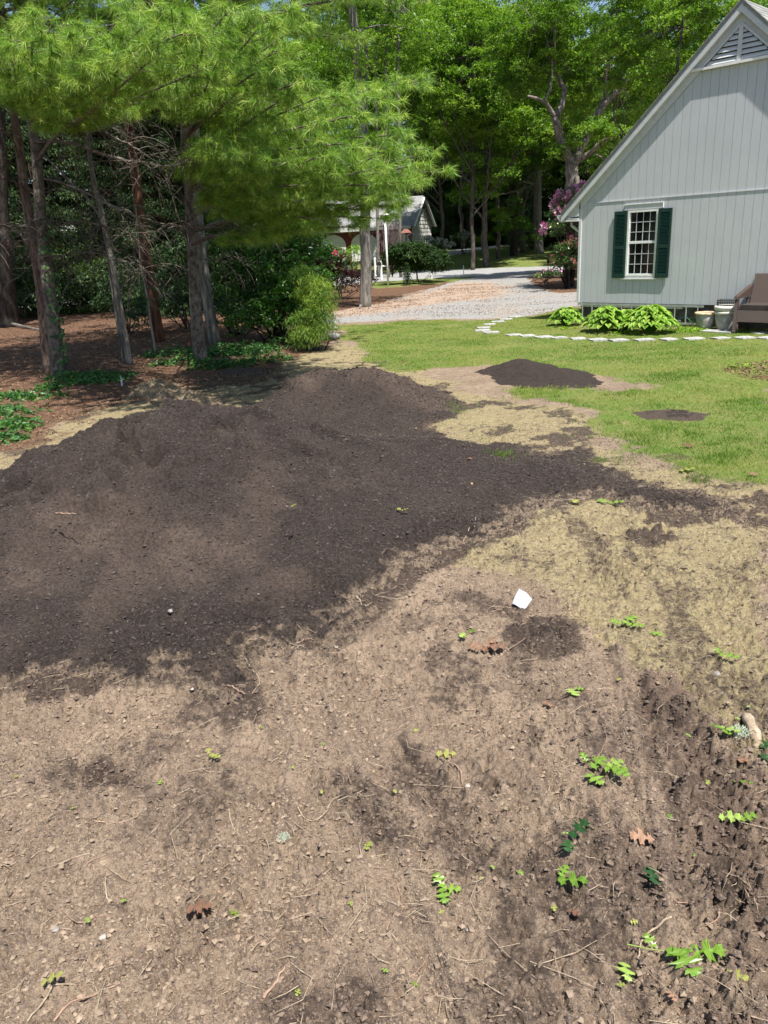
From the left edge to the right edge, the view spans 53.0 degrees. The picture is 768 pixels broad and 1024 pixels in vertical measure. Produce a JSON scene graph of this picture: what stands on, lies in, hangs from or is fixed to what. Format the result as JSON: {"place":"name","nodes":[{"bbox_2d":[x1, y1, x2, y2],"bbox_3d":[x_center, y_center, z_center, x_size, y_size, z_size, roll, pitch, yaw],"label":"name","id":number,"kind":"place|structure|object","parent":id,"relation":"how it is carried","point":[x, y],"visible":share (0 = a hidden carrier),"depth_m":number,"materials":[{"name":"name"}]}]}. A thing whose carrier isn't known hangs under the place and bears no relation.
{"place":"outdoors","nodes":[
{"label":"outdoors","id":0,"kind":"place"},
{"bbox_2d":[17,265,563,307],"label":"road","id":1,"kind":"structure","parent":0,"point":[453,273],"depth_m":52.37,"materials":[{"name":"asphalt"}]},
{"bbox_2d":[337,0,411,276],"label":"slim tree","id":2,"kind":"object","parent":1,"relation":"on","point":[377,226],"visible":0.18,"depth_m":49.45,"materials":[{"name":"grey plant"}]},
{"bbox_2d":[343,0,420,276],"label":"slim tree","id":3,"kind":"object","parent":1,"relation":"on","point":[384,17],"visible":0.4,"depth_m":47.32,"materials":[{"name":"green plant"}]},
{"bbox_2d":[5,0,761,232],"label":"sky","id":4,"kind":"structure","parent":0,"point":[596,8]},
{"bbox_2d":[0,244,767,1023],"bbox_3d":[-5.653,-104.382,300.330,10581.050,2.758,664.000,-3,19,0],"label":"ground","id":5,"kind":"structure","parent":0,"point":[526,938],"depth_m":3.82,"materials":[{"name":"soil"}]},
{"bbox_2d":[0,102,19,327],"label":"tree","id":6,"kind":"object","parent":5,"relation":"on","point":[9,313],"visible":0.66,"depth_m":28.68,"materials":[{"name":"brown plant"}]},
{"bbox_2d":[7,159,74,301],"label":"conifer tree","id":7,"kind":"object","parent":5,"relation":"on","point":[16,216],"visible":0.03,"depth_m":40.72,"materials":[{"name":"green plant"}]},
{"bbox_2d":[7,137,80,230],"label":"broadleaf tree","id":8,"kind":"object","parent":5,"relation":"on","point":[50,183],"visible":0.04,"depth_m":47.36,"materials":[{"name":"green plant"}]},
{"bbox_2d":[6,115,103,299],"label":"conifer tree","id":9,"kind":"object","parent":5,"relation":"on","point":[9,156],"visible":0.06,"depth_m":43.28,"materials":[{"name":"green plant"}]},
{"bbox_2d":[6,121,104,294],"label":"conifer tree","id":10,"kind":"object","parent":5,"relation":"on","point":[46,171],"visible":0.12,"depth_m":45.25,"materials":[{"name":"green plant"}]},
{"bbox_2d":[5,105,113,317],"bbox_3d":[-17.299,-15.535,32.132,9.480,15.688,10.261,4,21,19],"label":"conifer tree","id":11,"kind":"object","parent":5,"relation":"on","point":[22,292],"visible":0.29,"depth_m":33.64,"materials":[{"name":"green plant"}]},
{"bbox_2d":[19,243,107,302],"bbox_3d":[-16.469,-12.224,39.153,7.372,3.625,4.127,-17,24,-34],"label":"understory shrub","id":12,"kind":"object","parent":5,"relation":"on","point":[75,264],"visible":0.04,"depth_m":39.17,"materials":[{"name":"green plant"}]},
{"bbox_2d":[0,368,141,444],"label":"ivy patch","id":13,"kind":"object","parent":5,"relation":"on","point":[85,377],"visible":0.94,"depth_m":14.18,"materials":[{"name":"green plant"}]},
{"bbox_2d":[43,154,125,363],"bbox_3d":[-6.683,-5.536,17.190,1.201,4.791,0.103,-3,19,0],"label":"young tree","id":14,"kind":"object","parent":5,"relation":"on","point":[111,284],"visible":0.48,"depth_m":17.33,"materials":[{"name":"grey plant"}]},
{"bbox_2d":[0,0,187,373],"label":"pine tree","id":15,"kind":"object","parent":5,"relation":"on","point":[22,171],"visible":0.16,"depth_m":15.82,"materials":[{"name":"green plant"}]},
{"bbox_2d":[75,0,132,364],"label":"young tree","id":16,"kind":"object","parent":5,"relation":"on","point":[124,336],"visible":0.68,"depth_m":17.08,"materials":[{"name":"grey plant"}]},
{"bbox_2d":[49,118,169,314],"bbox_3d":[-12.415,-14.366,34.739,6.928,10.676,6.803,-19,25,-38],"label":"conifer tree","id":17,"kind":"object","parent":5,"relation":"on","point":[105,171],"visible":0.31,"depth_m":34.31,"materials":[{"name":"green plant"}]},
{"bbox_2d":[73,262,169,334],"bbox_3d":[-8.651,-6.965,25.049,2.351,2.300,5.838,-14,22,-29],"label":"rhododendron","id":18,"kind":"object","parent":5,"relation":"on","point":[129,314],"visible":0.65,"depth_m":24.27,"materials":[{"name":"green plant"}]},
{"bbox_2d":[89,0,180,301],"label":"conifer tree","id":19,"kind":"object","parent":5,"relation":"on","point":[123,153],"visible":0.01,"depth_m":41.66,"materials":[{"name":"green plant"}]},
{"bbox_2d":[108,204,175,351],"bbox_3d":[-5.872,-5.618,19.004,1.425,3.658,1.183,-3,19,0],"label":"sapling","id":20,"kind":"object","parent":5,"relation":"on","point":[146,293],"visible":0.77,"depth_m":18.84,"materials":[{"name":"brown plant"}]},
{"bbox_2d":[0,0,286,376],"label":"pine tree","id":21,"kind":"object","parent":5,"relation":"on","point":[74,70],"visible":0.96,"depth_m":11.19,"materials":[{"name":"green plant"}]},
{"bbox_2d":[39,207,69,375],"bbox_3d":[-6.877,-4.500,16.051,0.495,3.462,0.308,-3,19,0],"label":"climbing ivy","id":22,"kind":"object","parent":21,"relation":"attached to","point":[60,335],"visible":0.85,"depth_m":16.08,"materials":[{"name":"green plant"}]},
{"bbox_2d":[102,107,187,341],"bbox_3d":[-6.533,-8.666,20.800,2.657,8.294,3.032,-3,19,0],"label":"dead tree","id":23,"kind":"object","parent":5,"relation":"on","point":[157,326],"visible":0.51,"depth_m":21.10,"materials":[{"name":"red plant"}]},
{"bbox_2d":[88,83,244,318],"bbox_3d":[-8.796,-12.712,30.501,6.466,9.964,6.349,3,20,17],"label":"conifer tree","id":24,"kind":"object","parent":5,"relation":"on","point":[169,215],"visible":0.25,"depth_m":29.84,"materials":[{"name":"green plant"}]},
{"bbox_2d":[132,232,229,328],"bbox_3d":[-6.542,-7.593,25.316,3.247,3.085,4.412,-3,19,0],"label":"rhododendron","id":25,"kind":"object","parent":5,"relation":"on","point":[179,299],"visible":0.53,"depth_m":24.80,"materials":[{"name":"green plant"}]},
{"bbox_2d":[117,378,246,408],"bbox_3d":[-3.996,-2.172,13.765,1.693,0.310,4.017,-18,24,-36],"label":"debris mound","id":26,"kind":"object","parent":5,"relation":"on","point":[153,390],"visible":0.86,"depth_m":13.35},
{"bbox_2d":[186,898,212,913],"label":"dry oak leaf","id":27,"kind":"object","parent":5,"relation":"on","point":[199,906],"visible":1,"depth_m":2.95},
{"bbox_2d":[124,2,277,316],"bbox_3d":[-7.432,-13.992,31.086,7.981,12.202,7.373,-6,20,-8],"label":"conifer tree","id":28,"kind":"object","parent":5,"relation":"on","point":[176,202],"visible":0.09,"depth_m":30.31,"materials":[{"name":"green plant"}]},
{"bbox_2d":[186,0,220,343],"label":"tree","id":29,"kind":"object","parent":5,"relation":"on","point":[213,334],"visible":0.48,"depth_m":20.33,"materials":[{"name":"grey plant"}]},
{"bbox_2d":[137,335,301,370],"bbox_3d":[-4.064,-3.720,18.056,4.130,0.464,3.927,-3,19,0],"label":"ground cover","id":30,"kind":"object","parent":5,"relation":"on","point":[230,349],"visible":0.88,"depth_m":17.50,"materials":[{"name":"green plant"}]},
{"bbox_2d":[0,290,472,483],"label":"leaf litter","id":31,"kind":"object","parent":5,"relation":"on","point":[111,334],"visible":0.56,"depth_m":17.88,"materials":[{"name":"plant"}]},
{"bbox_2d":[212,282,266,336],"bbox_3d":[-4.442,-5.825,22.279,1.510,1.562,3.639,-14,22,-29],"label":"rhododendron","id":32,"kind":"object","parent":5,"relation":"on","point":[237,333],"visible":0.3,"depth_m":22.35,"materials":[{"name":"green plant"}]},
{"bbox_2d":[219,367,265,374],"bbox_3d":[-2.945,-2.905,15.811,0.972,0.138,1.189,-9,20,-17],"label":"compost patch","id":33,"kind":"object","parent":5,"relation":"on","point":[242,371],"visible":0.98,"depth_m":15.57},
{"bbox_2d":[42,0,459,362],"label":"pine tree","id":34,"kind":"object","parent":5,"relation":"on","point":[252,118],"visible":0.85,"depth_m":10.87,"materials":[{"name":"green plant"}]},
{"bbox_2d":[202,97,331,313],"bbox_3d":[-5.280,-12.565,30.553,5.896,9.252,6.004,-7,20,-11],"label":"conifer tree","id":35,"kind":"object","parent":5,"relation":"on","point":[244,280],"visible":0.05,"depth_m":30.67,"materials":[{"name":"green plant"}]},
{"bbox_2d":[205,217,339,340],"bbox_3d":[-3.162,-6.356,20.567,4.883,3.586,2.979,13,25,39],"label":"leaf shrub","id":36,"kind":"object","parent":5,"relation":"on","point":[267,297],"visible":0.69,"depth_m":19.88,"materials":[{"name":"green plant"}]},
{"bbox_2d":[255,9,362,156],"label":"broadleaf tree","id":37,"kind":"object","parent":5,"relation":"on","point":[334,81],"visible":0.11,"depth_m":52.02,"materials":[{"name":"green plant"}]},
{"bbox_2d":[283,261,340,352],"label":"weeping conifer","id":38,"kind":"object","parent":5,"relation":"on","point":[310,332],"visible":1,"depth_m":18.11,"materials":[{"name":"green plant"}]},
{"bbox_2d":[283,35,355,243],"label":"broadleaf tree","id":39,"kind":"object","parent":5,"relation":"on","point":[313,77],"visible":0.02,"depth_m":60.58,"materials":[{"name":"green plant"}]},
{"bbox_2d":[325,243,356,293],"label":"rhododendron","id":40,"kind":"object","parent":5,"relation":"on","point":[342,255],"visible":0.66,"depth_m":37.85,"materials":[{"name":"green plant"}]},
{"bbox_2d":[312,256,377,299],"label":"japanese maple","id":41,"kind":"object","parent":5,"relation":"on","point":[345,271],"visible":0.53,"depth_m":34.35,"materials":[{"name":"green plant"}]},
{"bbox_2d":[299,0,404,151],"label":"broadleaf tree","id":42,"kind":"object","parent":5,"relation":"on","point":[351,63],"visible":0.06,"depth_m":77.41,"materials":[{"name":"green plant"}]},
{"bbox_2d":[322,2,396,151],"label":"slim tree","id":43,"kind":"object","parent":5,"relation":"on","point":[366,106],"visible":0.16,"depth_m":49.19,"materials":[{"name":"green plant"}]},
{"bbox_2d":[312,196,435,261],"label":"house","id":44,"kind":"structure","parent":5,"relation":"on","point":[419,222],"depth_m":68.99,"materials":[{"name":"white paint"}]},
{"bbox_2d":[321,235,345,261],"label":"garage door","id":45,"kind":"structure","parent":44,"relation":"in","point":[337,240],"depth_m":69.61,"materials":[{"name":"white paint"}]},
{"bbox_2d":[351,234,376,260],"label":"garage door","id":46,"kind":"structure","parent":44,"relation":"in","point":[356,240],"depth_m":68.98,"materials":[{"name":"white paint"}]},
{"bbox_2d":[0,367,753,713],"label":"compost pile","id":47,"kind":"object","parent":5,"relation":"on","point":[156,479],"visible":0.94,"depth_m":6.32,"materials":[{"name":"soil"}]},
{"bbox_2d":[0,366,752,708],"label":"compost crumbs","id":48,"kind":"object","parent":47,"relation":"on","point":[416,422],"visible":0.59,"depth_m":6.50,"materials":[{"name":"soil"}]},
{"bbox_2d":[297,0,464,308],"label":"tree","id":49,"kind":"object","parent":5,"relation":"on","point":[365,238],"visible":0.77,"depth_m":26.57,"materials":[{"name":"green plant"}]},
{"bbox_2d":[0,421,767,1023],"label":"soil crumbs","id":50,"kind":"object","parent":5,"relation":"on","point":[648,983],"visible":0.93,"depth_m":3.23,"materials":[{"name":"soil"}]},
{"bbox_2d":[0,363,767,927],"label":"dry thatch","id":51,"kind":"object","parent":5,"relation":"on","point":[528,563],"visible":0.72,"depth_m":5.86,"materials":[{"name":"plant"}]},
{"bbox_2d":[0,441,767,1023],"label":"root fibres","id":52,"kind":"object","parent":5,"relation":"on","point":[416,837],"visible":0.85,"depth_m":3.13,"materials":[{"name":"plant"}]},
{"bbox_2d":[370,213,415,276],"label":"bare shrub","id":53,"kind":"object","parent":5,"relation":"on","point":[391,239],"visible":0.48,"depth_m":45.18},
{"bbox_2d":[357,0,437,276],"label":"slim tree","id":54,"kind":"object","parent":5,"relation":"on","point":[399,52],"visible":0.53,"depth_m":46.62,"materials":[{"name":"green plant"}]},
{"bbox_2d":[340,0,455,195],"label":"broadleaf tree","id":55,"kind":"object","parent":5,"relation":"on","point":[371,105],"visible":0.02,"depth_m":78.92,"materials":[{"name":"green plant"}]},
{"bbox_2d":[343,47,461,195],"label":"broadleaf tree","id":56,"kind":"object","parent":5,"relation":"on","point":[370,129],"visible":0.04,"depth_m":80.19,"materials":[{"name":"green plant"}]},
{"bbox_2d":[378,240,455,283],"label":"juniper bush","id":57,"kind":"object","parent":5,"relation":"on","point":[419,256],"visible":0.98,"depth_m":42.62,"materials":[{"name":"green plant"}]},
{"bbox_2d":[368,13,499,249],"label":"broadleaf tree","id":58,"kind":"object","parent":5,"relation":"on","point":[412,105],"visible":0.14,"depth_m":57.02,"materials":[{"name":"green plant"}]},
{"bbox_2d":[407,132,462,247],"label":"conifer tree","id":59,"kind":"object","parent":5,"relation":"on","point":[436,216],"visible":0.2,"depth_m":84.72,"materials":[{"name":"green plant"}]},
{"bbox_2d":[419,235,455,248],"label":"white flowering bush","id":60,"kind":"object","parent":5,"relation":"on","point":[436,242],"visible":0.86,"depth_m":60.47,"materials":[{"name":"green plant"}]},
{"bbox_2d":[382,0,503,248],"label":"broadleaf tree","id":61,"kind":"object","parent":5,"relation":"on","point":[429,7],"visible":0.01,"depth_m":76.42,"materials":[{"name":"green plant"}]},
{"bbox_2d":[433,872,460,902],"bbox_3d":[0.223,1.465,3.000,0.131,0.019,0.119,15,26,41],"label":"oak spray","id":62,"kind":"object","parent":5,"relation":"on","point":[442,895],"visible":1,"depth_m":3.00,"materials":[{"name":"green plant"}]},
{"bbox_2d":[324,273,581,323],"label":"gravel drive","id":63,"kind":"structure","parent":5,"relation":"on","point":[520,281],"depth_m":28.78,"materials":[{"name":"gravel"}]},
{"bbox_2d":[419,150,489,248],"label":"conifer tree","id":64,"kind":"object","parent":5,"relation":"on","point":[465,215],"visible":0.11,"depth_m":88.17,"materials":[{"name":"green plant"}]},
{"bbox_2d":[407,127,501,247],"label":"broadleaf tree","id":65,"kind":"object","parent":5,"relation":"on","point":[466,223],"visible":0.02,"depth_m":87.08,"materials":[{"name":"green plant"}]},
{"bbox_2d":[439,141,494,247],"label":"conifer tree","id":66,"kind":"object","parent":5,"relation":"on","point":[475,219],"visible":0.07,"depth_m":90.44,"materials":[{"name":"green plant"}]},
{"bbox_2d":[392,0,544,269],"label":"broadleaf tree","id":67,"kind":"object","parent":5,"relation":"on","point":[474,33],"visible":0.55,"depth_m":49.90,"materials":[{"name":"green plant"}]},
{"bbox_2d":[408,23,557,267],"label":"broadleaf tree","id":68,"kind":"object","parent":5,"relation":"on","point":[524,138],"visible":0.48,"depth_m":52.99,"materials":[{"name":"green plant"}]},
{"bbox_2d":[469,638,505,651],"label":"dry oak leaf","id":69,"kind":"object","parent":5,"relation":"on","point":[493,645],"visible":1,"depth_m":4.71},
{"bbox_2d":[441,4,564,258],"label":"broadleaf tree","id":70,"kind":"object","parent":5,"relation":"on","point":[498,241],"visible":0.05,"depth_m":58.92,"materials":[{"name":"green plant"}]},
{"bbox_2d":[473,147,532,244],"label":"conifer tree","id":71,"kind":"object","parent":5,"relation":"on","point":[503,198],"visible":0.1,"depth_m":90.37,"materials":[{"name":"green plant"}]},
{"bbox_2d":[490,117,528,255],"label":"tree","id":72,"kind":"object","parent":5,"relation":"on","point":[513,242],"visible":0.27,"depth_m":63.90,"materials":[{"name":"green plant"}]},
{"bbox_2d":[457,97,573,253],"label":"tree","id":73,"kind":"object","parent":5,"relation":"on","point":[537,236],"visible":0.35,"depth_m":62.01,"materials":[{"name":"green plant"}]},
{"bbox_2d":[512,588,531,608],"bbox_3d":[0.958,0.602,5.311,0.110,0.090,0.127,10,23,32],"label":"plant tag","id":74,"kind":"object","parent":5,"relation":"on","point":[522,599],"visible":1,"depth_m":5.31,"materials":[{"name":"white plastic"}]},
{"bbox_2d":[462,75,600,252],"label":"broadleaf tree","id":75,"kind":"object","parent":5,"relation":"on","point":[542,162],"visible":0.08,"depth_m":63.98,"materials":[{"name":"green plant"}]},
{"bbox_2d":[501,90,564,247],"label":"conifer tree","id":76,"kind":"object","parent":5,"relation":"on","point":[527,206],"visible":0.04,"depth_m":73.83,"materials":[{"name":"green plant"}]},
{"bbox_2d":[305,307,767,506],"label":"grass","id":77,"kind":"structure","parent":5,"relation":"on","point":[667,374],"depth_m":13.85,"materials":[{"name":"plant"}]},
{"bbox_2d":[474,358,602,389],"bbox_3d":[2.684,-2.512,13.667,2.144,0.243,3.151,-3,19,0],"label":"compost pile","id":78,"kind":"object","parent":5,"relation":"on","point":[521,372],"visible":1,"depth_m":13.08,"materials":[{"name":"soil"}]},
{"bbox_2d":[516,618,573,646],"bbox_3d":[0.995,0.786,4.910,0.446,0.112,0.440,-3,19,0],"label":"compost patch","id":79,"kind":"object","parent":5,"relation":"on","point":[533,634],"visible":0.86,"depth_m":4.89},
{"bbox_2d":[532,268,562,281],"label":"flowers","id":80,"kind":"object","parent":5,"relation":"on","point":[553,274],"visible":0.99,"depth_m":32.53,"materials":[{"name":"green plant"}]},
{"bbox_2d":[332,270,767,380],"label":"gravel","id":81,"kind":"structure","parent":5,"relation":"on","point":[742,368],"depth_m":27.46,"materials":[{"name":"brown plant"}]},
{"bbox_2d":[527,123,588,250],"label":"conifer tree","id":82,"kind":"object","parent":5,"relation":"on","point":[557,171],"visible":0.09,"depth_m":66.82,"materials":[{"name":"green plant"}]},
{"bbox_2d":[539,180,585,286],"bbox_3d":[8.273,-12.121,33.731,2.810,4.521,3.540,7,22,27],"label":"rhododendron","id":83,"kind":"object","parent":5,"relation":"on","point":[563,196],"visible":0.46,"depth_m":33.52,"materials":[{"name":"green plant"}]},
{"bbox_2d":[548,234,577,288],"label":"rhododendron","id":84,"kind":"object","parent":5,"relation":"on","point":[563,257],"visible":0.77,"depth_m":33.19,"materials":[{"name":"green plant"}]},
{"bbox_2d":[531,105,595,247],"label":"conifer tree","id":85,"kind":"object","parent":5,"relation":"on","point":[581,177],"visible":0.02,"depth_m":66.74,"materials":[{"name":"green plant"}]},
{"bbox_2d":[546,306,584,324],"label":"hosta","id":86,"kind":"object","parent":5,"relation":"on","point":[568,316],"visible":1,"depth_m":20.47,"materials":[{"name":"green plant"}]},
{"bbox_2d":[557,864,587,886],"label":"oak leaf","id":87,"kind":"object","parent":5,"relation":"on","point":[561,879],"visible":1,"depth_m":2.97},
{"bbox_2d":[560,818,589,851],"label":"oak leaf","id":88,"kind":"object","parent":5,"relation":"on","point":[578,827],"visible":1,"depth_m":3.15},
{"bbox_2d":[452,0,726,277],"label":"oak tree","id":89,"kind":"object","parent":5,"relation":"on","point":[545,54],"visible":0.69,"depth_m":38.62,"materials":[{"name":"green plant"}]},
{"bbox_2d":[445,389,757,484],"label":"grass tufts","id":90,"kind":"object","parent":5,"relation":"on","point":[639,452],"visible":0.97,"depth_m":8.51,"materials":[{"name":"plant"}]},
{"bbox_2d":[578,752,629,784],"bbox_3d":[1.019,1.180,3.553,0.214,0.034,0.224,-3,19,0],"label":"oak spray","id":91,"kind":"object","parent":5,"relation":"on","point":[615,768],"visible":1,"depth_m":3.56,"materials":[{"name":"green plant"}]},
{"bbox_2d":[580,305,628,331],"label":"hosta","id":92,"kind":"object","parent":5,"relation":"on","point":[607,313],"visible":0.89,"depth_m":18.73,"materials":[{"name":"green plant"}]},
{"bbox_2d":[534,3,675,176],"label":"broadleaf tree","id":93,"kind":"object","parent":5,"relation":"on","point":[565,119],"visible":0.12,"depth_m":56.22,"materials":[{"name":"green plant"}]},
{"bbox_2d":[577,53,682,171],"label":"broadleaf tree","id":94,"kind":"object","parent":5,"relation":"on","point":[591,159],"visible":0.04,"depth_m":49.57,"materials":[{"name":"green plant"}]},
{"bbox_2d":[577,303,703,324],"bbox_3d":[6.546,-5.143,19.949,0.055,0.468,3.500,-20,26,-40],"label":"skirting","id":95,"kind":"object","parent":5,"relation":"on","point":[631,306],"visible":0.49,"depth_m":19.93,"materials":[{"name":"metal"}]},
{"bbox_2d":[629,827,654,844],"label":"dry oak leaf","id":96,"kind":"object","parent":5,"relation":"on","point":[640,835],"visible":1,"depth_m":3.15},
{"bbox_2d":[618,304,679,332],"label":"hosta","id":97,"kind":"object","parent":5,"relation":"on","point":[654,320],"visible":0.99,"depth_m":18.01,"materials":[{"name":"green plant"}]},
{"bbox_2d":[559,323,757,369],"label":"bed weeds","id":98,"kind":"object","parent":5,"relation":"on","point":[684,329],"visible":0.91,"depth_m":18.22,"materials":[{"name":"green plant"}]},
{"bbox_2d":[557,0,767,328],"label":"house","id":99,"kind":"structure","parent":5,"relation":"on","point":[667,204],"depth_m":18.21,"materials":[{"name":"grey"}]},
{"bbox_2d":[620,202,663,278],"bbox_3d":[6.483,-6.802,19.385,0.085,1.803,1.050,-20,26,-40],"label":"window","id":100,"kind":"structure","parent":99,"relation":"in","point":[642,225],"depth_m":19.40,"materials":[{"name":"white paint"}]},
{"bbox_2d":[627,933,726,977],"bbox_3d":[1.021,1.504,2.674,0.220,0.056,0.257,-17,24,-34],"label":"oak spray","id":101,"kind":"object","parent":5,"relation":"on","point":[681,954],"visible":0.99,"depth_m":2.63,"materials":[{"name":"green plant"}]},
{"bbox_2d":[591,0,767,138],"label":"broadleaf tree","id":102,"kind":"object","parent":5,"relation":"on","point":[622,38],"visible":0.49,"depth_m":29.23,"materials":[{"name":"green plant"}]},
{"bbox_2d":[694,311,714,328],"bbox_3d":[7.692,-4.582,18.433,0.514,0.400,0.514,-3,19,0],"label":"flower pot","id":103,"kind":"object","parent":5,"relation":"on","point":[705,319],"visible":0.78,"depth_m":18.29,"materials":[{"name":"ceramic"}]},
{"bbox_2d":[714,311,733,329],"bbox_3d":[8.027,-4.496,18.079,0.567,0.440,0.567,-3,19,0],"label":"flower pot","id":104,"kind":"object","parent":5,"relation":"on","point":[723,320],"visible":0.66,"depth_m":17.91,"materials":[{"name":"ceramic"}]},
{"bbox_2d":[732,273,767,332],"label":"wicker chair","id":105,"kind":"object","parent":5,"relation":"on","point":[754,308],"visible":0.97,"depth_m":17.42,"materials":[{"name":"wicker"}]},
{"bbox_2d":[741,712,761,747],"bbox_3d":[1.829,1.087,3.829,0.067,0.115,0.215,0,20,9],"label":"root chunk","id":106,"kind":"object","parent":5,"relation":"on","point":[748,720],"visible":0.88,"depth_m":3.79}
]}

